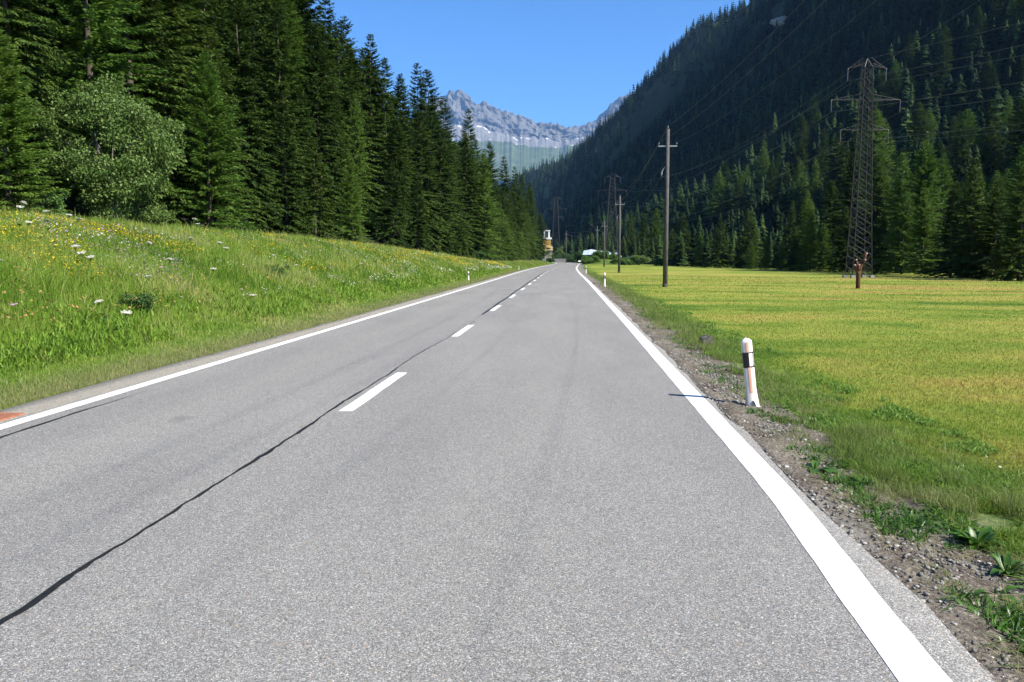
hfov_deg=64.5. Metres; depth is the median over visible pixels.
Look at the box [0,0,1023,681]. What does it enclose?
ground
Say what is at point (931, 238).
spruce tree
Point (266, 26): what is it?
spruce tree
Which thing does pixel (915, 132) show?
spruce tree
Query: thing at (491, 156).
spruce tree
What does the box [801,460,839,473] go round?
dock plant
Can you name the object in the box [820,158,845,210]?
spruce tree
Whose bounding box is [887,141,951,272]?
larch tree
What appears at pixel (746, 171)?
larch tree
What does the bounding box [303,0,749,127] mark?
sky
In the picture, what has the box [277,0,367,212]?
spruce tree
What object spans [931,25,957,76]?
spruce tree
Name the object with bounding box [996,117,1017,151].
spruce tree
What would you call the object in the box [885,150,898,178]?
larch tree
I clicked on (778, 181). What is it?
spruce tree
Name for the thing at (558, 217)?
lattice pylon
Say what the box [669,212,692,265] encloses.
spruce tree
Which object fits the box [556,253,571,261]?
shrub
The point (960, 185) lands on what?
spruce tree
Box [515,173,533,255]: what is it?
spruce tree
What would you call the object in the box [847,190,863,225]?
larch tree
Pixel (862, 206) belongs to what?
larch tree
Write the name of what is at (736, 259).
spruce tree
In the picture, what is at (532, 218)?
spruce tree
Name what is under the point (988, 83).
spruce tree
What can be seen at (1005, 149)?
spruce tree
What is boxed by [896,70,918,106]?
spruce tree
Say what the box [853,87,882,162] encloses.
spruce tree
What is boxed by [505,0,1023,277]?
hillside forest
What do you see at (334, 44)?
spruce tree
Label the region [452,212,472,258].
spruce tree
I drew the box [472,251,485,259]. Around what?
shrub
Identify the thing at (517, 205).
spruce tree
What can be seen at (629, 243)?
spruce tree
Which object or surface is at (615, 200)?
lattice pylon
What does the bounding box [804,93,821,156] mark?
spruce tree
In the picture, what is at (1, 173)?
spruce tree
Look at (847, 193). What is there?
spruce tree
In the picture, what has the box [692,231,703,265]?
larch tree
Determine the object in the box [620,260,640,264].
shrub
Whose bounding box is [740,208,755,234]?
spruce tree
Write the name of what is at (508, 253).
larch tree
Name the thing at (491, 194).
spruce tree
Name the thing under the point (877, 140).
larch tree
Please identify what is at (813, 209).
larch tree
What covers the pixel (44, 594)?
tar seam
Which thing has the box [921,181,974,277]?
spruce tree
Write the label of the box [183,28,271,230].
spruce tree
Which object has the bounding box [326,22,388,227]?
spruce tree
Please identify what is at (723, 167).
spruce tree
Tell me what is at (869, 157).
spruce tree
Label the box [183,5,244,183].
spruce tree
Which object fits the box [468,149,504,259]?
larch tree
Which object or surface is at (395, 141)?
spruce tree
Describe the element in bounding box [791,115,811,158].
spruce tree
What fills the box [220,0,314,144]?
larch tree
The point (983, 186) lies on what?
larch tree
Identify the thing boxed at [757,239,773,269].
larch tree
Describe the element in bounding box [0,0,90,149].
spruce tree
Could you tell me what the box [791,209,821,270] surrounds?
conifer tree
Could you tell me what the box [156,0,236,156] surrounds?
spruce tree
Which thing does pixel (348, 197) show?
larch tree
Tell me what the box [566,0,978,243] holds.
power line
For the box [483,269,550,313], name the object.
tar seam
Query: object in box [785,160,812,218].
larch tree
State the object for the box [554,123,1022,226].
power cable
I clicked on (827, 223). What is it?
spruce tree
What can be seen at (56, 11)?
spruce tree
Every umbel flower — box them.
[16,205,24,239]
[17,201,26,232]
[72,245,81,277]
[77,251,87,274]
[85,255,93,280]
[94,299,108,328]
[120,310,131,341]
[140,241,152,271]
[145,275,158,306]
[167,258,174,286]
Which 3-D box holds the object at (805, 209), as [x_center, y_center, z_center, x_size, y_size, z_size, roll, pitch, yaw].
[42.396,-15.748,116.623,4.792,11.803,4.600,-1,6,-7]
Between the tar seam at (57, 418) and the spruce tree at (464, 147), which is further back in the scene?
the spruce tree at (464, 147)
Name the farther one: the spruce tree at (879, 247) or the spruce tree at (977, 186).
the spruce tree at (977, 186)
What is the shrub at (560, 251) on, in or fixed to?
on the ground at (652, 104)
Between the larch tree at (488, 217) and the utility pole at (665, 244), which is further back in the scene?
the larch tree at (488, 217)
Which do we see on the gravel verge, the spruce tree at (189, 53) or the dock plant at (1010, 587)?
the dock plant at (1010, 587)
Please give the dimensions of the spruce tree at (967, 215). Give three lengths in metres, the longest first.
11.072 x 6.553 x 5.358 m
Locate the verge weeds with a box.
[631,304,1023,666]
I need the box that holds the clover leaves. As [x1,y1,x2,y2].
[626,299,1023,586]
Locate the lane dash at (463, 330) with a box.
[452,325,473,335]
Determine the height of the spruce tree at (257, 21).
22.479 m
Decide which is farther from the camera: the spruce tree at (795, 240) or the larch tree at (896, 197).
the spruce tree at (795, 240)
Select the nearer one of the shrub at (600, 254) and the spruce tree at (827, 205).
the spruce tree at (827, 205)
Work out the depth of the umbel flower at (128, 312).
12.72 m
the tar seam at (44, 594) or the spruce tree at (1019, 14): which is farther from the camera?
the spruce tree at (1019, 14)
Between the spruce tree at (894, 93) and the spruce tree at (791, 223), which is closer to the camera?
the spruce tree at (791, 223)
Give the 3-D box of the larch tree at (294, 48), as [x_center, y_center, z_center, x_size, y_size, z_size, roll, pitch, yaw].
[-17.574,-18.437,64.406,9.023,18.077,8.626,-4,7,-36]
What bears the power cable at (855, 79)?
hanging from the lattice pylon at (857, 129)
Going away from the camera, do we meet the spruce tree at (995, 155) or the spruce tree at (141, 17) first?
the spruce tree at (141, 17)
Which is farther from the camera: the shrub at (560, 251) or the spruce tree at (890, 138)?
the shrub at (560, 251)
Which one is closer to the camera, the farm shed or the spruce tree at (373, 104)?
the spruce tree at (373, 104)
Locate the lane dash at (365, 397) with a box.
[339,372,405,410]
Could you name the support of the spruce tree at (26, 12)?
on the ground at (652, 104)
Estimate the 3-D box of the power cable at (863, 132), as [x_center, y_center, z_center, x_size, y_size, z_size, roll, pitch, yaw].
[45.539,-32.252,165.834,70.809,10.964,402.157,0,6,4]
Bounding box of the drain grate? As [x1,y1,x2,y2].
[0,412,24,420]
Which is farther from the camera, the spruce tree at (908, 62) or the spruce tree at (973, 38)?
the spruce tree at (908, 62)
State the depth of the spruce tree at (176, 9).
40.11 m
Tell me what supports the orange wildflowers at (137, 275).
on the ground at (652, 104)
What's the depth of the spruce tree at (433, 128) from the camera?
121.78 m
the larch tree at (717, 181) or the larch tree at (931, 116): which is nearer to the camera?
the larch tree at (931, 116)
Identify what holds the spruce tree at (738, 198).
on the ground at (652, 104)
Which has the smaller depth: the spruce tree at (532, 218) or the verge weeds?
the verge weeds
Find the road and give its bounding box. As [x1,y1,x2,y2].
[0,262,994,681]
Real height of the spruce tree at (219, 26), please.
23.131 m
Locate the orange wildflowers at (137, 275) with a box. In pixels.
[0,210,452,320]
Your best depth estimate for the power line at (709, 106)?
31.58 m
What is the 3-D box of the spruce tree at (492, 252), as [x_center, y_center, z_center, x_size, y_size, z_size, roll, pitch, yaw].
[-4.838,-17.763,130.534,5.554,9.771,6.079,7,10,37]
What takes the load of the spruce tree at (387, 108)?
on the ground at (652, 104)
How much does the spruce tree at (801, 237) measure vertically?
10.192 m
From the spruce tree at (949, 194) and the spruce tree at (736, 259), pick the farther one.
the spruce tree at (736, 259)
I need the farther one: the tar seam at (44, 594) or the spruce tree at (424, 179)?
the spruce tree at (424, 179)
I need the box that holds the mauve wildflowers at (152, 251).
[0,216,414,305]
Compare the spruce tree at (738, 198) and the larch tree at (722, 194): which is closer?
the spruce tree at (738, 198)
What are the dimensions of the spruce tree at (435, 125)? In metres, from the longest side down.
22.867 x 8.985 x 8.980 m
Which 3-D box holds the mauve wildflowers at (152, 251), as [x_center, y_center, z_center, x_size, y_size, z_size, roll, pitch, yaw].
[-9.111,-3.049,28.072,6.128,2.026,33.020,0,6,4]
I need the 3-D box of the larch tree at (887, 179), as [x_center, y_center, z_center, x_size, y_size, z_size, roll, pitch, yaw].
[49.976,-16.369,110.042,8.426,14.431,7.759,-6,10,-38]
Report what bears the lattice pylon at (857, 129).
on the ground at (652, 104)
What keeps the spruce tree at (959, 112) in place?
on the ground at (652, 104)
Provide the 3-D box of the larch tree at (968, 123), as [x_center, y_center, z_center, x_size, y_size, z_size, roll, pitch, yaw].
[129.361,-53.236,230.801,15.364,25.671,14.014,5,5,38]
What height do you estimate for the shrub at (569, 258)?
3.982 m
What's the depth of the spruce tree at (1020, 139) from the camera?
158.71 m
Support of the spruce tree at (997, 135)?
on the ground at (652, 104)
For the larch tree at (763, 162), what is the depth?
343.09 m
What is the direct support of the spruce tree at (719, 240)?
on the ground at (652, 104)
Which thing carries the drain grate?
on the road
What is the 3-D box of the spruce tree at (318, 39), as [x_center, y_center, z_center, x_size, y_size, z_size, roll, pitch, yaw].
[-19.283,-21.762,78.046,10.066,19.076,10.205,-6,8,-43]
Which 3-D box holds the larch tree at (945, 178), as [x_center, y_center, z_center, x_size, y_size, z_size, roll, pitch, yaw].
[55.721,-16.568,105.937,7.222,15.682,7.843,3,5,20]
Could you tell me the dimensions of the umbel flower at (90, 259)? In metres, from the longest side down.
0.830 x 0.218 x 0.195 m
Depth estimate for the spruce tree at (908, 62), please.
369.38 m
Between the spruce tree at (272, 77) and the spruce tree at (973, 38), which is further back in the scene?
the spruce tree at (973, 38)
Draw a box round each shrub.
[20,188,71,216]
[115,291,156,314]
[131,202,176,224]
[228,221,253,232]
[262,264,291,277]
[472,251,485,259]
[546,258,554,261]
[552,246,564,258]
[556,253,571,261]
[564,254,579,262]
[573,250,584,262]
[580,255,600,263]
[590,250,609,258]
[601,254,620,259]
[609,257,628,263]
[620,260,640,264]
[627,255,651,263]
[651,258,670,265]
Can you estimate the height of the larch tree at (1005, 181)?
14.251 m
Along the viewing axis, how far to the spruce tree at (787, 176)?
270.86 m
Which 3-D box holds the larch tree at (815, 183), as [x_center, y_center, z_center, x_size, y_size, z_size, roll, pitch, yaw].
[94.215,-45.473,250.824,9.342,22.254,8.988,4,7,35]
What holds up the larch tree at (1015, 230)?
on the ground at (652, 104)
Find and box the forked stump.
[854,252,867,288]
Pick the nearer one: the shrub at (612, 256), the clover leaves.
the clover leaves
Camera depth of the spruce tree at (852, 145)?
227.40 m
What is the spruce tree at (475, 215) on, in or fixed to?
on the ground at (652, 104)
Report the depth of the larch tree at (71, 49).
33.61 m
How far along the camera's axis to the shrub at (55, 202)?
26.04 m
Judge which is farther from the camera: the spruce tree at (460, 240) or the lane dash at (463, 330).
the spruce tree at (460, 240)
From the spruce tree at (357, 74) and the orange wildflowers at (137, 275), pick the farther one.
the spruce tree at (357, 74)
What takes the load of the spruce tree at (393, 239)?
on the ground at (652, 104)
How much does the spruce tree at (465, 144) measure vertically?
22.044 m
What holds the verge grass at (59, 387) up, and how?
on the ground at (652, 104)
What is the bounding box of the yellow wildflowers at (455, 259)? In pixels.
[0,209,503,281]
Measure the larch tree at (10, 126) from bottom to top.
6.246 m
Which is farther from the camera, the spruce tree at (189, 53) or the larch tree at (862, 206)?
the larch tree at (862, 206)
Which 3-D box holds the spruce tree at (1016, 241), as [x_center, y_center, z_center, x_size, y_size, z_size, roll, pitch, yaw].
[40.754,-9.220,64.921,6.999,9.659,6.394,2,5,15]
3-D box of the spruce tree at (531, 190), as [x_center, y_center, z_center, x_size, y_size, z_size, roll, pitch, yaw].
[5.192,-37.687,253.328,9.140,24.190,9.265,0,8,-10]
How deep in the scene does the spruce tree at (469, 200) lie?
109.45 m
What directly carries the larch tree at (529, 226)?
on the ground at (652, 104)
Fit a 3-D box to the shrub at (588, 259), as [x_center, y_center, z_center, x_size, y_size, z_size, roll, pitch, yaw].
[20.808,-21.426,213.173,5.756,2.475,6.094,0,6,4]
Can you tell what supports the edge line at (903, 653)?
on the road
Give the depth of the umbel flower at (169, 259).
18.08 m
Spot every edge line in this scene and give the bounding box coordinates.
[0,263,556,429]
[565,262,952,681]
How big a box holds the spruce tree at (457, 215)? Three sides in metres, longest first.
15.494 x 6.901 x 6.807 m
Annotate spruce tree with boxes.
[0,0,78,198]
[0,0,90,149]
[0,0,95,74]
[0,26,39,204]
[8,0,82,182]
[48,0,206,209]
[64,0,192,154]
[117,0,250,219]
[141,6,226,101]
[143,43,213,226]
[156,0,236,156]
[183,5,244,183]
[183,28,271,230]
[185,0,246,203]
[205,0,291,220]
[205,8,239,77]
[220,0,298,207]
[227,0,305,185]
[230,58,290,232]
[249,0,323,232]
[261,90,318,236]
[266,6,322,186]
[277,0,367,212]
[287,22,354,234]
[289,90,325,234]
[294,138,341,239]
[303,12,373,198]
[312,0,359,215]
[321,22,354,104]
[322,98,364,239]
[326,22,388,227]
[332,16,395,229]
[345,47,408,228]
[359,34,402,236]
[360,54,415,210]
[362,57,418,237]
[369,118,416,242]
[373,159,412,248]
[384,73,422,238]
[399,111,450,250]
[400,114,419,241]
[404,170,434,251]
[406,63,449,229]
[412,70,460,246]
[425,96,477,244]
[425,130,478,250]
[425,141,460,254]
[426,104,460,184]
[441,147,497,259]
[452,109,486,248]
[452,170,494,253]
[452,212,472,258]
[456,134,477,172]
[469,138,494,252]
[479,210,498,260]
[482,141,507,248]
[487,186,500,243]
[487,203,506,260]
[496,156,521,255]
[496,190,519,260]
[503,212,518,260]
[508,166,530,259]
[508,200,524,258]
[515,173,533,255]
[517,194,532,253]
[523,181,540,252]
[525,188,541,259]
[526,204,541,255]
[534,212,552,258]
[626,210,636,255]
[634,213,649,252]
[668,228,675,259]
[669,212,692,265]
[701,219,735,267]
[721,160,731,188]
[726,180,746,218]
[731,242,741,267]
[733,211,762,268]
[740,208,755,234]
[755,148,768,190]
[764,161,777,205]
[769,152,780,196]
[770,173,783,207]
[776,200,796,264]
[780,166,791,191]
[783,228,807,270]
[784,197,815,268]
[786,205,816,269]
[787,139,809,185]
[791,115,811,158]
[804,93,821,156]
[810,147,826,188]
[811,151,877,271]
[814,128,829,165]
[814,130,852,214]
[815,180,846,268]
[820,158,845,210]
[821,149,830,183]
[823,190,841,269]
[824,206,855,272]
[841,131,864,197]
[851,153,891,270]
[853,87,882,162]
[856,148,873,206]
[866,215,895,273]
[876,70,890,121]
[879,71,901,136]
[880,126,898,177]
[884,190,917,273]
[890,148,910,194]
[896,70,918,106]
[900,102,935,166]
[902,33,917,78]
[913,195,945,270]
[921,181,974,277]
[924,185,969,271]
[930,36,953,110]
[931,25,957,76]
[931,141,947,185]
[935,158,1003,278]
[943,115,961,170]
[943,123,973,196]
[950,110,961,141]
[957,179,1016,279]
[959,182,965,221]
[961,5,992,67]
[966,175,984,209]
[970,165,1023,280]
[973,56,1001,120]
[974,100,1010,193]
[976,122,1005,174]
[986,0,1005,38]
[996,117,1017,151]
[999,97,1023,189]
[1000,128,1013,183]
[1001,102,1023,184]
[1006,112,1023,181]
[1008,55,1023,100]
[1009,0,1023,38]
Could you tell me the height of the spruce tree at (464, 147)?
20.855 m
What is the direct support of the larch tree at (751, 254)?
on the ground at (652, 104)
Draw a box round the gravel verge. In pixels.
[590,280,1023,681]
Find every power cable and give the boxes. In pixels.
[547,82,1019,216]
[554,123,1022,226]
[566,45,1020,206]
[567,22,1022,199]
[567,55,1021,206]
[568,95,1023,216]
[569,130,1019,226]
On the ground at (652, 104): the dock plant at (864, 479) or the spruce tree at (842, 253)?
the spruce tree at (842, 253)
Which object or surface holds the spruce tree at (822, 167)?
on the ground at (652, 104)
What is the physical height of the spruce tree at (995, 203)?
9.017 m
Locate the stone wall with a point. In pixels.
(560, 260)
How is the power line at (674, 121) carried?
attached to the utility pole at (665, 244)
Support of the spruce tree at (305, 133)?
on the ground at (652, 104)
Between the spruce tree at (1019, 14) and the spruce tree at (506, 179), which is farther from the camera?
the spruce tree at (1019, 14)
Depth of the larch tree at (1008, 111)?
223.82 m
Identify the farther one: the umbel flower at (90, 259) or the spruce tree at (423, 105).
the spruce tree at (423, 105)
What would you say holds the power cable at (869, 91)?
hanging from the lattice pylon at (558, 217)
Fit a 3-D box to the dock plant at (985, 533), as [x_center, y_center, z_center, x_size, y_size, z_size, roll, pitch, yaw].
[2.737,1.176,4.762,0.319,0.174,0.404,1,6,8]
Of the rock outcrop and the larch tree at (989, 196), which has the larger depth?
the rock outcrop
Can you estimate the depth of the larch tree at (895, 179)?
103.92 m
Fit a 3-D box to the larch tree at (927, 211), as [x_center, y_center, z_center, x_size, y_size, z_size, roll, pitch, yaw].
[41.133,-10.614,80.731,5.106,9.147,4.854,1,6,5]
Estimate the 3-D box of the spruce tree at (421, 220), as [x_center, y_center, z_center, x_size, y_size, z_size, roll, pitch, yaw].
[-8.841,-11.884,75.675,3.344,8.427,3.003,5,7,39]
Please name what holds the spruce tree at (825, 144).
on the ground at (652, 104)
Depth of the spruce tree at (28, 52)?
28.97 m
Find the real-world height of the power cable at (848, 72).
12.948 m
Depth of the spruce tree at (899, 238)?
96.37 m
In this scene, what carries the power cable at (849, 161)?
hanging from the lattice pylon at (857, 129)
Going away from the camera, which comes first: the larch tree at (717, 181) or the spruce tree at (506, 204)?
the spruce tree at (506, 204)
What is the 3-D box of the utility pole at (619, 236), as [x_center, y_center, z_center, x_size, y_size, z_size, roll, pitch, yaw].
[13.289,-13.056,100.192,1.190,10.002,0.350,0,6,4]
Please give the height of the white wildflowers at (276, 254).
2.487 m
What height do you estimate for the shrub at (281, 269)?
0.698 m
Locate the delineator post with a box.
[741,338,759,406]
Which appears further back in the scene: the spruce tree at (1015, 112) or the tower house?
the tower house
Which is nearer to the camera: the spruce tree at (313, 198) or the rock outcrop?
the spruce tree at (313, 198)
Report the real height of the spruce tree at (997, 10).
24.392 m
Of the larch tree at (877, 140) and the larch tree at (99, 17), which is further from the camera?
the larch tree at (877, 140)
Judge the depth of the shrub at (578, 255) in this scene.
317.48 m
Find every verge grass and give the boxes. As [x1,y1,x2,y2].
[0,269,519,408]
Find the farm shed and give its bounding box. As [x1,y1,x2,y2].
[583,249,620,258]
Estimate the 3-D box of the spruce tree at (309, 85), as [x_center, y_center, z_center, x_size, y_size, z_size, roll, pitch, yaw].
[-15.065,-15.767,61.614,6.753,16.450,6.749,-3,6,-16]
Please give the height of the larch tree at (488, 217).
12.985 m
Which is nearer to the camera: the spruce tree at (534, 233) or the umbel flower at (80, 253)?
the umbel flower at (80, 253)
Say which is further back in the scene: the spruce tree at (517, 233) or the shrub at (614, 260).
the shrub at (614, 260)
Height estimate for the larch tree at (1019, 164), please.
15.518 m
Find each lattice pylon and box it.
[549,198,565,257]
[599,175,626,253]
[830,58,900,277]
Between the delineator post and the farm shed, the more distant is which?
the farm shed
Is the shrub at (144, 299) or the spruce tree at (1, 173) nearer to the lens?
the shrub at (144, 299)
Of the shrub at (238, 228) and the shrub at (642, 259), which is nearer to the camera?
the shrub at (238, 228)
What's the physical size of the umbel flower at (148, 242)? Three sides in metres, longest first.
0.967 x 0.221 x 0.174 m
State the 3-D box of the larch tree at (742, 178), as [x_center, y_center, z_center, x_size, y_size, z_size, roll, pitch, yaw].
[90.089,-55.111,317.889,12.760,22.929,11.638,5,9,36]
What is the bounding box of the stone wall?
[543,259,565,261]
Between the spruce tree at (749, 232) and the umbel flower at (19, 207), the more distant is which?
the spruce tree at (749, 232)
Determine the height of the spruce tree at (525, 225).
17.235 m
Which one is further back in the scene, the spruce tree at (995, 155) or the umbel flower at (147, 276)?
the spruce tree at (995, 155)
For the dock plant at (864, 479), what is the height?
0.103 m
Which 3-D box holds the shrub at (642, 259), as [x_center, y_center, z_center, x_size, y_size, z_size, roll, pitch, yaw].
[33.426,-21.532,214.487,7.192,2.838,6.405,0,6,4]
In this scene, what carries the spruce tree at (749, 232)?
on the ground at (652, 104)
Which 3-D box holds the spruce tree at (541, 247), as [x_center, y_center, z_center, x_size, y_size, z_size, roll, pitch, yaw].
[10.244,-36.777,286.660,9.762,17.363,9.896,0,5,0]
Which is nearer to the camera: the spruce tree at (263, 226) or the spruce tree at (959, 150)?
the spruce tree at (263, 226)
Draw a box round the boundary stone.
[699,335,713,344]
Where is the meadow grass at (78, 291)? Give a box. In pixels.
[0,202,549,409]
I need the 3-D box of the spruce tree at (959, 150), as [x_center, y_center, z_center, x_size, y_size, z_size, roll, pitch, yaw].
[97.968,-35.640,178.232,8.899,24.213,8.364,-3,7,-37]
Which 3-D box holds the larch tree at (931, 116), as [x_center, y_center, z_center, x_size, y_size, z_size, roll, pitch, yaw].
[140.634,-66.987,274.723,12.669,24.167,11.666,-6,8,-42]
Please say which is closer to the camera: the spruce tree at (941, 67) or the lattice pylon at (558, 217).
the spruce tree at (941, 67)
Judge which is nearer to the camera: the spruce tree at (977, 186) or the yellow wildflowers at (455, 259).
the yellow wildflowers at (455, 259)
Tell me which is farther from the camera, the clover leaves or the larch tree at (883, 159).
the larch tree at (883, 159)
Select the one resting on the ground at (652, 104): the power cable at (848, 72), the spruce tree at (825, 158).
the spruce tree at (825, 158)
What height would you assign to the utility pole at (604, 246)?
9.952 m
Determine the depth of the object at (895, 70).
346.79 m
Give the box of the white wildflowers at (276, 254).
[3,214,511,294]
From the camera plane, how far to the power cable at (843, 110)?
68.07 m
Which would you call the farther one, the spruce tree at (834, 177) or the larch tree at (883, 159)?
the spruce tree at (834, 177)
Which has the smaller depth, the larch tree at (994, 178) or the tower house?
the larch tree at (994, 178)
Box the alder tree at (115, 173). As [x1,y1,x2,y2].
[23,70,186,223]
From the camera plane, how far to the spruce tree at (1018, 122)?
163.13 m
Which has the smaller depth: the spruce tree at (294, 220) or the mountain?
the spruce tree at (294, 220)
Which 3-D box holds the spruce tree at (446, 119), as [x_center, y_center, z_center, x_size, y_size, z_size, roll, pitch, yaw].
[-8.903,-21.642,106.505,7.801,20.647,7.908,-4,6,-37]
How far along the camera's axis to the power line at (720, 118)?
34.99 m
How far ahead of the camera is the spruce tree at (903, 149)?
204.56 m
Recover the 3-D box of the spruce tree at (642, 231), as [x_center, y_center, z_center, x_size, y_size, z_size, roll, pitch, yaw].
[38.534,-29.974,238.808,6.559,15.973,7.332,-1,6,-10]
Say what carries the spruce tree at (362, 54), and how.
on the ground at (652, 104)
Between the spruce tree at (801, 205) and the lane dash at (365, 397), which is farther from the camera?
the spruce tree at (801, 205)
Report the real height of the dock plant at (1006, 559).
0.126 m
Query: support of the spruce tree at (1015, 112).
on the ground at (652, 104)
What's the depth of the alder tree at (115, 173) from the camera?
29.49 m
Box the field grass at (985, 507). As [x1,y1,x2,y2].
[596,276,1023,570]
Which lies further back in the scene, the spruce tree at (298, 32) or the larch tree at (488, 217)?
the larch tree at (488, 217)
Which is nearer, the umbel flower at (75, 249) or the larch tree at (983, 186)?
the umbel flower at (75, 249)
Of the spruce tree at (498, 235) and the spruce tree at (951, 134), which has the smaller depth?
the spruce tree at (498, 235)
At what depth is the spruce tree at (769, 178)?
312.26 m
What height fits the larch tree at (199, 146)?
8.997 m
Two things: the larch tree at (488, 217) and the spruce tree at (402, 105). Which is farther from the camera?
the larch tree at (488, 217)
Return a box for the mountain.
[422,89,632,186]
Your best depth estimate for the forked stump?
47.79 m
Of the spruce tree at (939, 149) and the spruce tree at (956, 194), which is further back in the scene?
the spruce tree at (939, 149)
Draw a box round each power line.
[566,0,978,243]
[567,31,773,232]
[571,1,874,236]
[581,12,812,235]
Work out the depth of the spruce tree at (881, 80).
346.28 m
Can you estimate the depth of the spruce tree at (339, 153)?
65.58 m
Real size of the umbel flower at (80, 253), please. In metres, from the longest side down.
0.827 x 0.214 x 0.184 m
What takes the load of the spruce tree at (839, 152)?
on the ground at (652, 104)
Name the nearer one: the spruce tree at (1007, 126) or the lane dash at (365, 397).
the lane dash at (365, 397)
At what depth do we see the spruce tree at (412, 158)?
94.38 m
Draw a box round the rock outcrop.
[770,16,786,26]
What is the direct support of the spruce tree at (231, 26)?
on the ground at (652, 104)
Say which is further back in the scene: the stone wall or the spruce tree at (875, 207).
the stone wall
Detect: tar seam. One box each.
[0,322,472,624]
[0,390,146,437]
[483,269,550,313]
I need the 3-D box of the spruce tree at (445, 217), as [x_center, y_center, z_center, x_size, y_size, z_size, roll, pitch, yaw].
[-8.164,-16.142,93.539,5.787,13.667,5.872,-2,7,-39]
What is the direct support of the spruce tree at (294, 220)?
on the ground at (652, 104)
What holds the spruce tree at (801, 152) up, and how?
on the ground at (652, 104)
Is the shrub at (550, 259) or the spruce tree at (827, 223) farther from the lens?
the shrub at (550, 259)
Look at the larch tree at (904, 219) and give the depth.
86.47 m
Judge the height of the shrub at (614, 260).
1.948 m
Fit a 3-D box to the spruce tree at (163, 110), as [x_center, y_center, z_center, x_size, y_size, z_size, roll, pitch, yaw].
[-16.000,-9.406,37.925,3.588,8.722,4.388,-2,7,-15]
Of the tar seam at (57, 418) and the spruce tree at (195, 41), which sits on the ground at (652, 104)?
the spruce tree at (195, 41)
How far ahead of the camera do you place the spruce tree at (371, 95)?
90.30 m
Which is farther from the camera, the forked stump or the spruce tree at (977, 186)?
the spruce tree at (977, 186)
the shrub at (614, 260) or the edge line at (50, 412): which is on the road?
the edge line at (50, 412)
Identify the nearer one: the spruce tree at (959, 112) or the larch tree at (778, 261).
the larch tree at (778, 261)
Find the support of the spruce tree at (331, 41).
on the ground at (652, 104)
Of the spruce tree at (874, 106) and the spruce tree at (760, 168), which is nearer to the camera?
the spruce tree at (874, 106)
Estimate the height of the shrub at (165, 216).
1.387 m
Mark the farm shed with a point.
(587, 252)
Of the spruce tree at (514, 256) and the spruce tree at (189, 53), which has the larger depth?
the spruce tree at (514, 256)
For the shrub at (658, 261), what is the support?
on the ground at (652, 104)
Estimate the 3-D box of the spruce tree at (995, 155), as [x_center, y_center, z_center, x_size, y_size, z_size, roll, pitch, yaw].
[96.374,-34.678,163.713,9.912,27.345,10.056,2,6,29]
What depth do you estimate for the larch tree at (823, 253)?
105.98 m
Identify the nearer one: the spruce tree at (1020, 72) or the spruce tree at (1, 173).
the spruce tree at (1, 173)
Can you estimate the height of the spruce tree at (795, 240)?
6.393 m
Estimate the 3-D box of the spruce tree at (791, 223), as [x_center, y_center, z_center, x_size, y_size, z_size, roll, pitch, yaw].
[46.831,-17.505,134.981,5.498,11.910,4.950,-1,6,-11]
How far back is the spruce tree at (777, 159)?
336.96 m
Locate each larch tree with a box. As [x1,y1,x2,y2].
[0,29,72,215]
[18,0,172,210]
[29,15,112,205]
[149,51,262,232]
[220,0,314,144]
[266,0,339,196]
[332,155,372,244]
[340,94,381,238]
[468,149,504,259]
[480,185,500,238]
[495,210,516,259]
[525,214,537,245]
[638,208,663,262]
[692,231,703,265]
[703,171,728,217]
[712,170,723,198]
[733,171,746,204]
[743,240,757,268]
[745,167,750,177]
[752,141,771,198]
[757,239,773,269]
[771,242,788,269]
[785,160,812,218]
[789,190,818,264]
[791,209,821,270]
[804,158,825,205]
[807,223,832,271]
[809,201,817,237]
[845,110,897,196]
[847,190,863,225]
[851,200,872,240]
[859,166,894,269]
[860,149,897,199]
[872,191,923,273]
[873,152,918,265]
[881,156,920,269]
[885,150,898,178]
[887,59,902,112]
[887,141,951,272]
[897,188,948,275]
[916,153,956,265]
[924,107,939,149]
[945,108,983,170]
[954,184,1014,276]
[969,173,986,202]
[986,170,1015,233]
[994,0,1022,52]
[995,96,1014,143]
[999,142,1023,256]
[999,169,1017,239]
[1005,204,1023,275]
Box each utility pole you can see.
[603,220,604,266]
[615,196,624,272]
[658,126,676,286]
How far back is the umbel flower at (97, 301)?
13.03 m
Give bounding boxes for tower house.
[543,230,552,260]
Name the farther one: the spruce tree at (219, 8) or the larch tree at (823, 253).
the larch tree at (823, 253)
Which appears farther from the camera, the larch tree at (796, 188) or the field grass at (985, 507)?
the larch tree at (796, 188)
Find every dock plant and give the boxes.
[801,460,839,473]
[849,473,883,485]
[943,526,1009,555]
[975,585,1022,605]
[987,552,1023,578]
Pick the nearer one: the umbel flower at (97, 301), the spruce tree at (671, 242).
the umbel flower at (97, 301)

